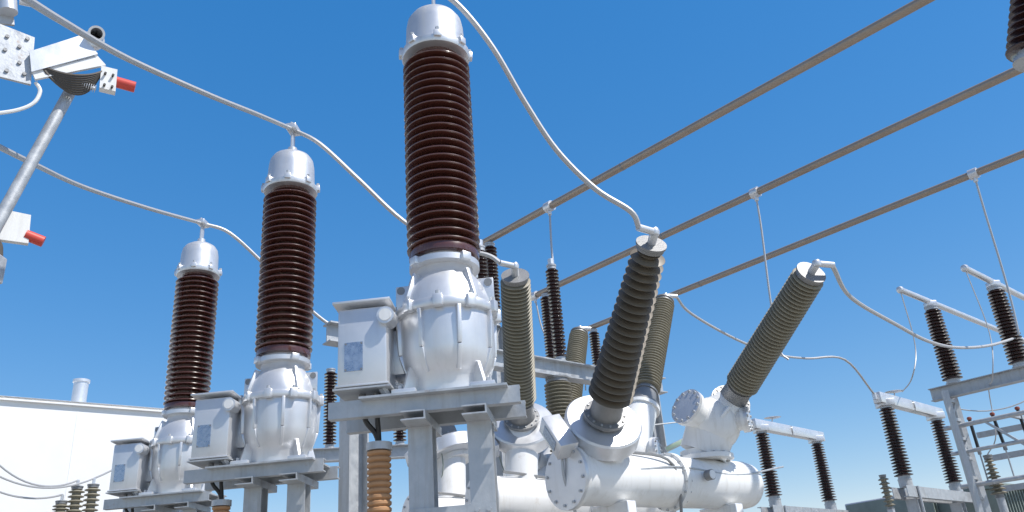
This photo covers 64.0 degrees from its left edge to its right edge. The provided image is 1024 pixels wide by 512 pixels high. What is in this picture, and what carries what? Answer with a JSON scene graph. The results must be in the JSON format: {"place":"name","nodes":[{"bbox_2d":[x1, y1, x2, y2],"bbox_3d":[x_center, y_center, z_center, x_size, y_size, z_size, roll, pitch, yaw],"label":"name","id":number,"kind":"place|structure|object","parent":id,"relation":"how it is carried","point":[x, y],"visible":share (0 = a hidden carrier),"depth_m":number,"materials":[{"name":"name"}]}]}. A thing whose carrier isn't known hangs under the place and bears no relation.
{"place":"outdoors","nodes":[
{"label":"outdoors","id":0,"kind":"place"},
{"bbox_2d":[0,378,166,511],"bbox_3d":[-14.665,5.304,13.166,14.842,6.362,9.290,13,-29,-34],"label":"control building","id":1,"kind":"structure","parent":0,"point":[49,442],"depth_m":13.86,"materials":[{"name":"metal"}]},
{"bbox_2d":[0,0,1023,511],"label":"sky","id":2,"kind":"structure","parent":0,"point":[608,81],"materials":[{"name":"blue"}]},
{"label":"ground","id":3,"kind":"structure","parent":0,"visible":0},
{"bbox_2d":[0,465,111,511],"bbox_3d":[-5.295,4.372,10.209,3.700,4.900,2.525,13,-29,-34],"label":"power transformer","id":4,"kind":"object","parent":3,"relation":"on","point":[75,501],"visible":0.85,"depth_m":10.68,"materials":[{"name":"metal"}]},
{"bbox_2d":[0,0,135,283],"bbox_3d":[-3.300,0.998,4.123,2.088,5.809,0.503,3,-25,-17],"label":"disconnector contact arm","id":5,"kind":"object","parent":3,"relation":"on","point":[23,61],"visible":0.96,"depth_m":5.10},
{"bbox_2d":[103,218,226,511],"bbox_3d":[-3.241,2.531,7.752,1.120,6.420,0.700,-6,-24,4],"label":"current transformer","id":6,"kind":"object","parent":3,"relation":"on","point":[147,476],"visible":0.94,"depth_m":8.01,"materials":[{"name":"ceramic"}]},
{"bbox_2d":[183,122,339,511],"bbox_3d":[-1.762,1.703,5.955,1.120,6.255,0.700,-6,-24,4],"label":"current transformer","id":7,"kind":"object","parent":3,"relation":"on","point":[256,441],"visible":1,"depth_m":6.10,"materials":[{"name":"metal"}]},
{"bbox_2d":[328,0,526,511],"bbox_3d":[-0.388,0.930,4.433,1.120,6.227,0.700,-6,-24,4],"label":"current transformer","id":8,"kind":"object","parent":3,"relation":"on","point":[418,362],"visible":1,"depth_m":4.48,"materials":[{"name":"metal"}]},
{"bbox_2d":[179,239,676,511],"bbox_3d":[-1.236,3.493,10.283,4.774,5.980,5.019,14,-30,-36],"label":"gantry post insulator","id":9,"kind":"object","parent":3,"relation":"on","point":[559,373],"visible":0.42,"depth_m":9.45,"materials":[{"name":"metal"}]},
{"bbox_2d":[402,224,834,511],"bbox_3d":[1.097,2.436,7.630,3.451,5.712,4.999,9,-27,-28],"label":"dead tank circuit breaker","id":10,"kind":"object","parent":3,"relation":"on","point":[603,445],"visible":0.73,"depth_m":7.02,"materials":[{"name":"metal"}]},
{"bbox_2d":[483,0,1023,475],"bbox_3d":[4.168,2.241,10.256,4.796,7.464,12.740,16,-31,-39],"label":"busbar system","id":11,"kind":"object","parent":3,"relation":"on","point":[773,84],"visible":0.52,"depth_m":11.70,"materials":[{"name":"metal"}]},
{"bbox_2d":[751,416,847,511],"bbox_3d":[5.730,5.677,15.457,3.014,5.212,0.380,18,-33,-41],"label":"disconnector","id":12,"kind":"object","parent":3,"relation":"on","point":[763,428],"visible":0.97,"depth_m":15.89,"materials":[{"name":"ceramic"}]},
{"bbox_2d":[872,390,972,511],"bbox_3d":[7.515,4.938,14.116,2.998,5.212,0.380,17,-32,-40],"label":"disconnector","id":13,"kind":"object","parent":3,"relation":"on","point":[956,497],"visible":0.98,"depth_m":14.30,"materials":[{"name":"ceramic"}]},
{"bbox_2d":[845,264,1023,511],"bbox_3d":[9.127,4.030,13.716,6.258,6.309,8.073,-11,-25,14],"label":"switch frame","id":14,"kind":"object","parent":3,"relation":"on","point":[994,494],"visible":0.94,"depth_m":12.82,"materials":[{"name":"metal"}]},
{"bbox_2d":[0,0,1023,454],"bbox_3d":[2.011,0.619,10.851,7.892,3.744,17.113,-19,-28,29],"label":"conductors","id":15,"kind":"object","parent":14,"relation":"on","point":[90,38],"visible":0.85,"depth_m":6.96,"materials":[{"name":"metal"}]},
{"bbox_2d":[1005,0,1023,72],"bbox_3d":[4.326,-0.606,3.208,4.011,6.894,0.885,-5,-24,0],"label":"strain insulator gantry","id":16,"kind":"object","parent":3,"relation":"on","point":[1014,53],"visible":1,"depth_m":3.78,"materials":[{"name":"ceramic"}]}
]}

